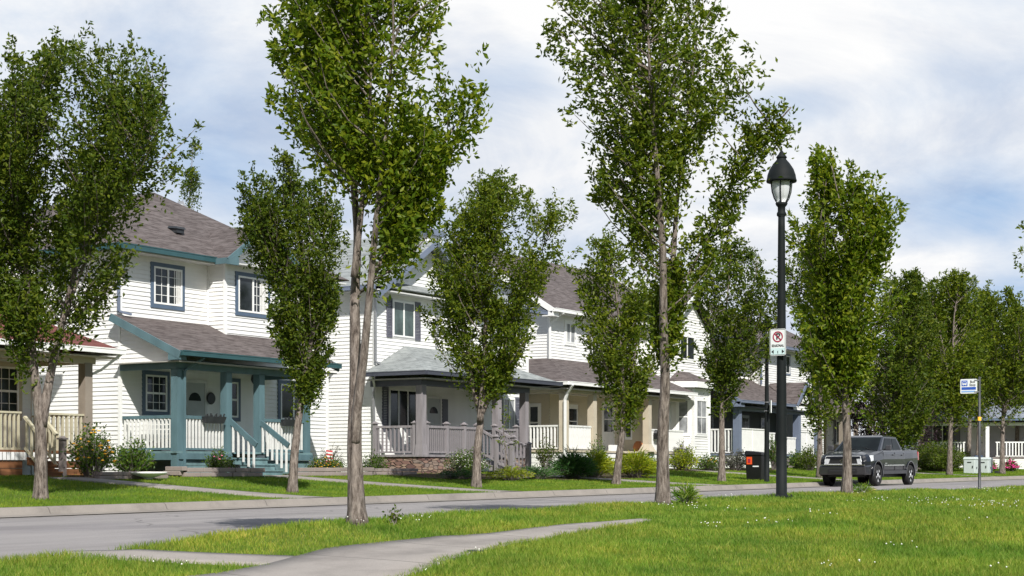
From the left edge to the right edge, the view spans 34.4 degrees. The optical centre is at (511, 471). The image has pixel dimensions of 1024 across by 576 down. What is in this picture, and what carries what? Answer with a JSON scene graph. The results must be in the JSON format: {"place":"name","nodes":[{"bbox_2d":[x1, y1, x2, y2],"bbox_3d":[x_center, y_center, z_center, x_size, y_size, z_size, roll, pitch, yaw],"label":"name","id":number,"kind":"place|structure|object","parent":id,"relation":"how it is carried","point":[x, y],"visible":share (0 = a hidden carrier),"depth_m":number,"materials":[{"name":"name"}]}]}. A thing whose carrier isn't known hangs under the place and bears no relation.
{"place":"outdoors","nodes":[
{"label":"outdoors","id":0,"kind":"place"},
{"bbox_2d":[190,519,650,575],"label":"sidewalk","id":1,"kind":"structure","parent":0,"point":[394,558],"depth_m":16.33,"materials":[{"name":"concrete"}]},
{"bbox_2d":[0,467,1023,507],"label":"lawn","id":2,"kind":"structure","parent":0,"point":[20,495],"depth_m":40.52,"materials":[{"name":"green plant"}]},
{"bbox_2d":[0,227,126,476],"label":"house","id":3,"kind":"structure","parent":2,"relation":"on","point":[17,439],"depth_m":43.34,"materials":[{"name":"white"}]},
{"bbox_2d":[0,362,21,420],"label":"window","id":4,"kind":"structure","parent":3,"relation":"in","point":[10,394],"depth_m":43.98,"materials":[{"name":"white paint"}]},
{"bbox_2d":[0,20,205,499],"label":"lawn tree","id":5,"kind":"object","parent":2,"relation":"on","point":[93,199],"visible":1,"depth_m":32.55,"materials":[{"name":"green plant"}]},
{"bbox_2d":[67,475,169,477],"bbox_3d":[-10.400,0.113,42.901,1.450,0.096,2.900,0,0,32],"label":"garden bed","id":6,"kind":"object","parent":2,"relation":"on","point":[94,477],"visible":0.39,"depth_m":42.48,"materials":[{"name":"soil"}]},
{"bbox_2d":[60,417,121,476],"bbox_3d":[-10.688,-0.627,42.022,1.258,1.560,1.606,0,0,32],"label":"flowering shrub","id":7,"kind":"object","parent":6,"relation":"on","point":[92,454],"visible":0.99,"depth_m":41.86,"materials":[{"name":"green plant"}]},
{"bbox_2d":[109,437,156,475],"bbox_3d":[-9.941,-0.376,43.375,1.212,1.120,1.511,0,0,32],"label":"leafy shrub","id":8,"kind":"object","parent":6,"relation":"on","point":[132,461],"visible":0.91,"depth_m":43.16,"materials":[{"name":"green plant"}]},
{"bbox_2d":[95,471,169,478],"bbox_3d":[-9.689,0.086,42.523,0.298,0.200,2.807,0,0,26],"label":"bed edging","id":9,"kind":"object","parent":2,"relation":"on","point":[164,476],"visible":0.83,"depth_m":41.96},
{"bbox_2d":[130,472,166,478],"bbox_3d":[-9.325,0.090,42.405,0.960,0.190,0.960,0,0,32],"label":"bird bath","id":10,"kind":"object","parent":2,"relation":"on","point":[148,475],"visible":1,"depth_m":42.11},
{"bbox_2d":[50,477,323,498],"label":"front walk","id":11,"kind":"structure","parent":2,"relation":"on","point":[174,487],"depth_m":39.00,"materials":[{"name":"concrete"}]},
{"bbox_2d":[26,192,348,476],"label":"house","id":12,"kind":"structure","parent":2,"relation":"on","point":[184,325],"depth_m":48.92,"materials":[{"name":"white"}]},
{"bbox_2d":[141,419,168,447],"bbox_3d":[-9.997,-1.055,47.495,1.340,0.930,0.485,0,0,32],"label":"lattice chair","id":13,"kind":"object","parent":12,"relation":"on","point":[149,430],"visible":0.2,"depth_m":47.47,"materials":[{"name":"white paint"}]},
{"bbox_2d":[142,370,169,414],"bbox_3d":[-10.473,-2.315,48.633,0.065,1.310,1.120,0,0,32],"label":"window","id":14,"kind":"structure","parent":12,"relation":"in","point":[155,384],"depth_m":48.61,"materials":[{"name":"paint"}]},
{"bbox_2d":[150,261,184,310],"bbox_3d":[-10.213,-5.500,49.049,0.065,1.340,1.420,0,0,32],"label":"window","id":15,"kind":"structure","parent":12,"relation":"in","point":[167,290],"depth_m":49.01,"materials":[{"name":"paint"}]},
{"bbox_2d":[186,379,206,450],"bbox_3d":[-9.605,-1.695,50.025,0.060,2.190,1.060,0,0,32],"label":"door","id":16,"kind":"structure","parent":12,"relation":"in","point":[196,390],"depth_m":50.08,"materials":[{"name":"wood"}]},
{"bbox_2d":[202,413,225,423],"bbox_3d":[-8.546,-1.544,47.467,0.190,0.288,0.848,0,0,32],"label":"planter box","id":17,"kind":"object","parent":12,"relation":"attached to","point":[211,418],"visible":1,"depth_m":47.35,"materials":[{"name":"metal"}]},
{"bbox_2d":[232,378,240,421],"bbox_3d":[-8.746,-2.250,51.392,0.065,1.340,0.890,0,0,32],"label":"window","id":18,"kind":"structure","parent":12,"relation":"in","point":[236,383],"depth_m":51.61,"materials":[{"name":"paint"}]},
{"bbox_2d":[235,271,269,318],"bbox_3d":[-8.031,-5.470,51.216,0.065,1.340,1.610,0,0,32],"label":"window","id":19,"kind":"structure","parent":12,"relation":"in","point":[248,301],"depth_m":51.11,"materials":[{"name":"paint"}]},
{"bbox_2d":[277,380,297,419],"bbox_3d":[-7.142,-2.275,53.957,0.065,1.390,1.540,0,0,32],"label":"window","id":20,"kind":"structure","parent":12,"relation":"in","point":[284,406],"depth_m":53.59,"materials":[{"name":"paint"}]},
{"bbox_2d":[281,416,294,425],"bbox_3d":[-6.715,-1.544,50.393,0.190,0.288,0.810,0,0,32],"label":"planter box","id":21,"kind":"object","parent":12,"relation":"attached to","point":[285,421],"visible":0.67,"depth_m":50.15,"materials":[{"name":"metal"}]},
{"bbox_2d":[178,136,203,211],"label":"poplar","id":22,"kind":"object","parent":2,"relation":"on","point":[192,187],"visible":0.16,"depth_m":85.91,"materials":[{"name":"green plant"}]},
{"bbox_2d":[165,466,264,476],"bbox_3d":[-8.281,-0.009,46.176,0.731,0.283,3.306,0,0,34],"label":"bed edging","id":23,"kind":"object","parent":2,"relation":"on","point":[215,472],"visible":0.93,"depth_m":45.66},
{"bbox_2d":[229,145,351,492],"bbox_3d":[-5.320,-3.660,39.584,2.815,8.449,2.609,0,0,-15],"label":"lawn tree","id":24,"kind":"object","parent":2,"relation":"on","point":[264,230],"visible":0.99,"depth_m":39.39,"materials":[{"name":"green plant"}]},
{"bbox_2d":[298,468,373,475],"bbox_3d":[-5.348,-0.010,50.538,0.314,0.261,4.001,0,0,29],"label":"bed edging","id":25,"kind":"object","parent":2,"relation":"on","point":[322,471],"visible":0.74,"depth_m":49.90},
{"bbox_2d":[263,475,515,491],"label":"front walk","id":26,"kind":"structure","parent":2,"relation":"on","point":[365,482],"depth_m":45.86,"materials":[{"name":"concrete"}]},
{"bbox_2d":[293,217,562,473],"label":"house","id":27,"kind":"structure","parent":2,"relation":"on","point":[420,400],"depth_m":58.70,"materials":[{"name":"white"}]},
{"bbox_2d":[382,387,415,430],"bbox_3d":[-3.900,-2.225,59.136,0.065,1.550,2.460,0,0,32],"label":"window","id":28,"kind":"structure","parent":27,"relation":"in","point":[401,403],"depth_m":58.86,"materials":[{"name":"black glass"}]},
{"bbox_2d":[386,298,420,340],"bbox_3d":[-3.879,-5.460,59.170,0.065,1.380,2.060,0,0,32],"label":"window","id":29,"kind":"structure","parent":27,"relation":"in","point":[403,314],"depth_m":59.13,"materials":[{"name":"white paint"}]},
{"bbox_2d":[426,396,441,454],"bbox_3d":[-2.864,-1.695,60.747,0.113,2.190,1.030,0,0,32],"label":"door","id":30,"kind":"structure","parent":27,"relation":"in","point":[433,404],"depth_m":60.79,"materials":[{"name":"wood"}]},
{"bbox_2d":[502,397,518,428],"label":"window","id":31,"kind":"structure","parent":27,"relation":"in","point":[512,405],"depth_m":65.26,"materials":[{"name":"white glass"}]},
{"bbox_2d":[391,473,524,479],"bbox_3d":[-1.828,0.135,54.761,3.400,0.203,5.700,0,0,32],"label":"garden bed","id":32,"kind":"object","parent":2,"relation":"on","point":[433,475],"visible":0.35,"depth_m":53.54,"materials":[{"name":"soil"}]},
{"bbox_2d":[370,468,417,474],"bbox_3d":[-3.762,-0.010,53.498,0.348,0.216,2.703,0,0,29],"label":"bed edging","id":33,"kind":"object","parent":32,"relation":"on","point":[384,471],"visible":1,"depth_m":53.19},
{"bbox_2d":[436,467,482,478],"bbox_3d":[-1.651,0.034,52.561,1.136,0.429,2.614,0,0,32],"label":"juniper","id":34,"kind":"object","parent":32,"relation":"on","point":[464,473],"visible":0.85,"depth_m":52.23,"materials":[{"name":"green plant"}]},
{"bbox_2d":[443,447,491,471],"bbox_3d":[-1.576,-0.372,56.273,1.408,1.013,2.423,0,0,32],"label":"flowering shrub","id":35,"kind":"object","parent":32,"relation":"on","point":[460,462],"visible":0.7,"depth_m":56.00,"materials":[{"name":"green plant"}]},
{"bbox_2d":[496,405,518,468],"bbox_3d":[-0.177,-1.017,56.015,0.828,2.523,0.624,0,0,32],"label":"sapling","id":36,"kind":"object","parent":32,"relation":"on","point":[504,441],"visible":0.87,"depth_m":55.98,"materials":[{"name":"green plant"}]},
{"bbox_2d":[414,165,582,487],"bbox_3d":[-0.513,-4.088,46.432,4.396,9.210,4.016,0,0,32],"label":"lawn tree","id":37,"kind":"object","parent":2,"relation":"on","point":[480,219],"visible":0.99,"depth_m":46.05,"materials":[{"name":"green plant"}]},
{"bbox_2d":[485,465,535,480],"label":"ground cover","id":38,"kind":"object","parent":2,"relation":"on","point":[508,474],"visible":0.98,"depth_m":52.84,"materials":[{"name":"green plant"}]},
{"bbox_2d":[519,464,561,479],"bbox_3d":[0.847,-0.012,55.183,1.379,0.543,2.427,0,0,32],"label":"juniper","id":39,"kind":"object","parent":2,"relation":"on","point":[542,474],"visible":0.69,"depth_m":55.01,"materials":[{"name":"green plant"}]},
{"bbox_2d":[451,245,720,468],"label":"house","id":40,"kind":"structure","parent":2,"relation":"on","point":[570,413],"depth_m":74.13,"materials":[{"name":"white"}]},
{"bbox_2d":[529,403,540,441],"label":"door","id":41,"kind":"structure","parent":40,"relation":"in","point":[534,408],"depth_m":72.12,"materials":[{"name":"white paint"}]},
{"bbox_2d":[564,320,576,345],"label":"window","id":42,"kind":"structure","parent":40,"relation":"in","point":[570,333],"depth_m":73.23,"materials":[{"name":"white paint"}]},
{"bbox_2d":[569,402,578,449],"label":"door","id":43,"kind":"structure","parent":40,"relation":"in","point":[573,407],"depth_m":73.48,"materials":[{"name":"white paint"}]},
{"bbox_2d":[601,401,614,450],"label":"door","id":44,"kind":"structure","parent":40,"relation":"in","point":[608,433],"depth_m":76.14,"materials":[{"name":"white paint"}]},
{"bbox_2d":[676,397,690,435],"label":"window","id":45,"kind":"structure","parent":40,"relation":"in","point":[683,409],"depth_m":78.61,"materials":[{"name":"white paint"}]},
{"bbox_2d":[678,332,695,362],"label":"window","id":46,"kind":"structure","parent":40,"relation":"in","point":[689,351],"depth_m":80.43,"materials":[{"name":"white paint"}]},
{"bbox_2d":[695,397,707,436],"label":"window","id":47,"kind":"structure","parent":40,"relation":"in","point":[701,412],"depth_m":79.30,"materials":[{"name":"white glass"}]},
{"bbox_2d":[546,475,654,479],"bbox_3d":[3.029,0.187,58.563,1.600,0.173,7.300,0,0,32],"label":"garden bed","id":48,"kind":"object","parent":2,"relation":"on","point":[606,476],"visible":0.55,"depth_m":58.86,"materials":[{"name":"soil"}]},
{"bbox_2d":[544,444,600,478],"bbox_3d":[2.170,-0.351,56.732,1.913,1.244,2.562,0,0,32],"label":"bush","id":49,"kind":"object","parent":48,"relation":"on","point":[572,465],"depth_m":56.30,"materials":[{"name":"green plant"}]},
{"bbox_2d":[621,448,656,477],"bbox_3d":[4.512,-0.364,60.192,1.953,1.262,2.797,0,0,55],"label":"bush","id":50,"kind":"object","parent":48,"relation":"on","point":[639,465],"depth_m":59.83,"materials":[{"name":"green plant"}]},
{"bbox_2d":[562,227,657,484],"bbox_3d":[3.291,-3.702,53.414,2.953,8.368,2.756,0,0,-15],"label":"lawn tree","id":51,"kind":"object","parent":2,"relation":"on","point":[617,365],"visible":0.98,"depth_m":53.05,"materials":[{"name":"green plant"}]},
{"bbox_2d":[549,475,716,484],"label":"front walk","id":52,"kind":"structure","parent":2,"relation":"on","point":[635,480],"depth_m":56.68,"materials":[{"name":"concrete"}]},
{"bbox_2d":[669,468,727,470],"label":"garden bed","id":53,"kind":"object","parent":2,"relation":"on","point":[690,470],"visible":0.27,"depth_m":70.12,"materials":[{"name":"soil"}]},
{"bbox_2d":[669,441,703,469],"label":"gold shrub","id":54,"kind":"object","parent":53,"relation":"on","point":[678,461],"visible":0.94,"depth_m":69.73,"materials":[{"name":"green plant"}]},
{"bbox_2d":[695,452,726,470],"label":"leafy shrub","id":55,"kind":"object","parent":53,"relation":"on","point":[708,464],"visible":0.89,"depth_m":70.83,"materials":[{"name":"green plant"}]},
{"bbox_2d":[687,236,794,481],"bbox_3d":[8.264,-4.135,60.355,4.010,9.080,3.459,0,0,-18],"label":"lawn tree","id":56,"kind":"object","parent":2,"relation":"on","point":[722,368],"visible":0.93,"depth_m":59.91,"materials":[{"name":"green plant"}]},
{"bbox_2d":[717,468,774,470],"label":"garden bed","id":57,"kind":"object","parent":2,"relation":"on","point":[742,469],"visible":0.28,"depth_m":75.42,"materials":[{"name":"soil"}]},
{"bbox_2d":[725,447,745,469],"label":"leafy shrub","id":58,"kind":"object","parent":57,"relation":"on","point":[738,462],"visible":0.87,"depth_m":74.30,"materials":[{"name":"grey plant"}]},
{"bbox_2d":[769,435,775,469],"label":"bush","id":59,"kind":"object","parent":57,"relation":"on","point":[772,455],"depth_m":78.12,"materials":[{"name":"green plant"}]},
{"bbox_2d":[744,451,763,479],"bbox_3d":[9.376,-0.253,63.239,0.734,1.118,0.797,0,0,32],"label":"litter bin","id":60,"kind":"object","parent":2,"relation":"on","point":[754,460],"visible":0.72,"depth_m":62.92,"materials":[{"name":"black plastic"}]},
{"bbox_2d":[710,304,823,467],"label":"house","id":61,"kind":"structure","parent":2,"relation":"on","point":[744,425],"depth_m":90.38,"materials":[{"name":"white"}]},
{"bbox_2d":[742,413,749,427],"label":"door","id":62,"kind":"structure","parent":61,"relation":"in","point":[745,417],"depth_m":90.50,"materials":[{"name":"wood"}]},
{"bbox_2d":[760,313,773,481],"bbox_3d":[9.385,-2.644,60.897,0.544,6.460,0.544,0,0,32],"label":"street lamp","id":63,"kind":"object","parent":2,"relation":"on","point":[766,449],"visible":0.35,"depth_m":60.83,"materials":[{"name":"black metal"}]},
{"bbox_2d":[787,448,806,468],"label":"leafy shrub","id":64,"kind":"object","parent":2,"relation":"on","point":[792,459],"visible":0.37,"depth_m":81.98,"materials":[{"name":"green plant"}]},
{"bbox_2d":[774,237,837,477],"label":"lawn tree","id":65,"kind":"object","parent":2,"relation":"on","point":[820,414],"visible":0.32,"depth_m":69.10,"materials":[{"name":"green plant"}]},
{"bbox_2d":[795,443,816,470],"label":"leafy shrub","id":66,"kind":"object","parent":2,"relation":"on","point":[808,462],"visible":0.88,"depth_m":79.96,"materials":[{"name":"green plant"}]},
{"bbox_2d":[774,326,884,453],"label":"house","id":67,"kind":"structure","parent":2,"relation":"on","point":[834,438],"depth_m":104.48,"materials":[{"name":"beige"}]},
{"bbox_2d":[826,421,833,452],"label":"door","id":68,"kind":"structure","parent":67,"relation":"in","point":[829,431],"depth_m":104.62,"materials":[{"name":"white paint"}]},
{"bbox_2d":[833,420,838,444],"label":"window","id":69,"kind":"structure","parent":67,"relation":"in","point":[835,436],"depth_m":105.60,"materials":[{"name":"black glass"}]},
{"bbox_2d":[849,349,892,435],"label":"plum tree","id":70,"kind":"object","parent":2,"relation":"on","point":[855,426],"visible":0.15,"depth_m":85.38,"materials":[{"name":"green plant"}]},
{"bbox_2d":[859,266,953,452],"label":"lawn tree","id":71,"kind":"object","parent":2,"relation":"on","point":[907,424],"visible":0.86,"depth_m":78.32,"materials":[{"name":"green plant"}]},
{"bbox_2d":[883,297,960,444],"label":"background tree","id":72,"kind":"object","parent":2,"relation":"on","point":[937,417],"visible":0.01,"depth_m":102.47,"materials":[{"name":"green plant"}]},
{"bbox_2d":[908,371,942,468],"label":"plum tree","id":73,"kind":"object","parent":2,"relation":"on","point":[924,437],"visible":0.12,"depth_m":94.36,"materials":[{"name":"green plant"}]},
{"bbox_2d":[913,438,970,471],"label":"hedge","id":74,"kind":"object","parent":2,"relation":"on","point":[933,458],"visible":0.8,"depth_m":90.29,"materials":[{"name":"green plant"}]},
{"bbox_2d":[912,267,992,474],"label":"lawn tree","id":75,"kind":"object","parent":2,"relation":"on","point":[957,404],"visible":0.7,"depth_m":82.98,"materials":[{"name":"green plant"}]},
{"bbox_2d":[901,348,1023,468],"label":"house","id":76,"kind":"structure","parent":2,"relation":"on","point":[990,440],"depth_m":113.98,"materials":[{"name":"grey"}]},
{"bbox_2d":[925,426,959,446],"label":"window","id":77,"kind":"structure","parent":76,"relation":"in","point":[944,437],"depth_m":114.57,"materials":[{"name":"black glass"}]},
{"bbox_2d":[971,426,984,456],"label":"door","id":78,"kind":"structure","parent":76,"relation":"in","point":[973,429],"depth_m":114.29,"materials":[{"name":"white paint"}]},
{"bbox_2d":[963,457,977,473],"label":"utility box","id":79,"kind":"object","parent":2,"relation":"on","point":[970,464],"visible":0.77,"depth_m":89.49,"materials":[{"name":"metal"}]},
{"bbox_2d":[965,343,989,454],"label":"lawn tree","id":80,"kind":"object","parent":2,"relation":"on","point":[983,416],"visible":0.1,"depth_m":100.78,"materials":[{"name":"green plant"}]},
{"bbox_2d":[953,296,1003,456],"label":"background tree","id":81,"kind":"object","parent":2,"relation":"on","point":[968,447],"visible":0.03,"depth_m":107.66,"materials":[{"name":"green plant"}]},
{"bbox_2d":[981,457,992,472],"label":"utility box","id":82,"kind":"object","parent":2,"relation":"on","point":[986,464],"visible":0.62,"depth_m":91.94,"materials":[{"name":"metal"}]},
{"bbox_2d":[960,280,1023,473],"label":"lawn tree","id":83,"kind":"object","parent":2,"relation":"on","point":[1001,370],"visible":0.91,"depth_m":90.90,"materials":[{"name":"green plant"}]},
{"bbox_2d":[998,306,1023,455],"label":"background tree","id":84,"kind":"object","parent":2,"relation":"on","point":[1017,434],"visible":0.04,"depth_m":113.75,"materials":[{"name":"green plant"}]},
{"bbox_2d":[1005,456,1022,470],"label":"flowering bush","id":85,"kind":"object","parent":2,"relation":"on","point":[1011,465],"visible":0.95,"depth_m":100.14,"materials":[{"name":"pink plant"}]},
{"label":"garden bed","id":86,"kind":"structure","parent":2,"relation":"on","visible":0},
{"bbox_2d":[304,452,346,467],"bbox_3d":[-5.751,-0.247,51.006,0.896,0.704,1.742,0,0,32],"label":"flower bed","id":87,"kind":"object","parent":86,"relation":"on","point":[331,463],"visible":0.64,"depth_m":50.86,"materials":[{"name":"green plant"}]},
{"bbox_2d":[0,479,1023,559],"bbox_3d":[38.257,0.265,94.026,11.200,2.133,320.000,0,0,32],"label":"road","id":88,"kind":"structure","parent":0,"point":[28,535],"depth_m":27.19,"materials":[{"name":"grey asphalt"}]},
{"bbox_2d":[0,476,1023,517],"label":"kerb","id":89,"kind":"structure","parent":88,"relation":"on","point":[105,508],"depth_m":38.08,"materials":[{"name":"concrete"}]},
{"bbox_2d":[819,435,918,485],"bbox_3d":[13.730,-0.430,63.449,2.497,1.920,5.917,0,0,32],"label":"pickup truck","id":90,"kind":"object","parent":88,"relation":"on","point":[876,459],"visible":0.93,"depth_m":62.13,"materials":[{"name":"paint"}]},
{"bbox_2d":[0,0,1023,435],"label":"sky","id":91,"kind":"structure","parent":0,"point":[928,95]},
{"bbox_2d":[0,484,1023,575],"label":"park ground","id":92,"kind":"structure","parent":0,"point":[263,544],"depth_m":17.39,"materials":[{"name":"green plant"}]},
{"bbox_2d":[63,549,292,565],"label":"crossing walk","id":93,"kind":"structure","parent":92,"relation":"on","point":[202,557],"depth_m":15.97,"materials":[{"name":"concrete"}]},
{"bbox_2d":[255,0,492,525],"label":"street tree","id":94,"kind":"object","parent":92,"relation":"on","point":[335,54],"visible":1,"depth_m":18.67,"materials":[{"name":"green plant"}]},
{"bbox_2d":[382,504,406,524],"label":"weed","id":95,"kind":"object","parent":92,"relation":"on","point":[393,517],"visible":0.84,"depth_m":19.19,"materials":[{"name":"green plant"}]},
{"bbox_2d":[153,486,1018,569],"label":"clover flowers","id":96,"kind":"object","parent":92,"relation":"on","point":[788,519],"visible":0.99,"depth_m":20.92,"materials":[{"name":"white plant"}]},
{"bbox_2d":[535,0,803,504],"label":"street tree","id":97,"kind":"object","parent":92,"relation":"on","point":[642,131],"visible":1,"depth_m":25.06,"materials":[{"name":"green plant"}]},
{"bbox_2d":[670,479,703,504],"bbox_3d":[2.693,0.337,25.746,0.650,0.486,0.832,0,0,32],"label":"grass tuft","id":98,"kind":"object","parent":92,"relation":"on","point":[687,495],"visible":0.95,"depth_m":25.65,"materials":[{"name":"green plant"}]},
{"bbox_2d":[766,149,796,497],"bbox_3d":[4.807,-2.585,29.492,0.544,6.460,0.544,0,0,32],"label":"street lamp","id":99,"kind":"object","parent":92,"relation":"on","point":[781,189],"visible":0.94,"depth_m":29.42,"materials":[{"name":"black metal"}]},
{"bbox_2d":[770,329,786,355],"bbox_3d":[4.783,-2.308,29.480,0.304,0.475,0.229,0,0,32],"label":"parking sign","id":100,"kind":"object","parent":99,"relation":"attached to","point":[777,342],"visible":1,"depth_m":29.39,"materials":[{"name":"white metal"}]},
{"bbox_2d":[785,142,916,493],"bbox_3d":[6.580,-2.994,32.181,2.492,6.981,2.379,0,0,32],"label":"street tree","id":101,"kind":"object","parent":92,"relation":"on","point":[846,276],"visible":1,"depth_m":31.96,"materials":[{"name":"green plant"}]},
{"bbox_2d":[852,481,881,492],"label":"grass tuft","id":102,"kind":"object","parent":92,"relation":"on","point":[863,488],"visible":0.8,"depth_m":32.45,"materials":[{"name":"green plant"}]},
{"bbox_2d":[960,377,982,489],"bbox_3d":[11.124,-0.835,39.990,0.550,2.930,0.180,0,0,32],"label":"bus stop","id":103,"kind":"object","parent":92,"relation":"on","point":[967,386],"visible":0.99,"depth_m":39.88,"materials":[{"name":"metal"}]},
{"bbox_2d":[1011,220,1023,325],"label":"street tree","id":104,"kind":"object","parent":92,"relation":"on","point":[1021,248],"visible":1,"depth_m":45.59,"materials":[{"name":"green plant"}]},
{"bbox_2d":[580,443,614,477],"bbox_3d":[2.877,-0.444,58.566,1.827,1.340,2.380,0,0,32],"label":"bush","id":105,"kind":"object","parent":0,"point":[606,464],"depth_m":58.34,"materials":[{"name":"green plant"}]},
{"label":"garden bed","id":106,"kind":"structure","parent":0,"visible":0},
{"bbox_2d":[202,447,237,467],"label":"leafy shrub","id":107,"kind":"object","parent":106,"relation":"on","point":[216,461],"visible":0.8,"depth_m":46.50,"materials":[{"name":"green plant"}]},
{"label":"garden bed","id":108,"kind":"structure","parent":0,"visible":0},
{"bbox_2d":[363,449,388,471],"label":"leafy shrub","id":109,"kind":"object","parent":108,"relation":"on","point":[374,461],"visible":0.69,"depth_m":53.13,"materials":[{"name":"green plant"}]},
{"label":"garden bed","id":110,"kind":"structure","parent":0,"visible":0},
{"bbox_2d":[531,433,561,469],"bbox_3d":[1.262,-0.772,63.117,1.095,1.482,1.122,0,0,32],"label":"leafy shrub","id":111,"kind":"object","parent":110,"relation":"on","point":[546,454],"visible":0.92,"depth_m":63.04,"materials":[{"name":"green plant"}]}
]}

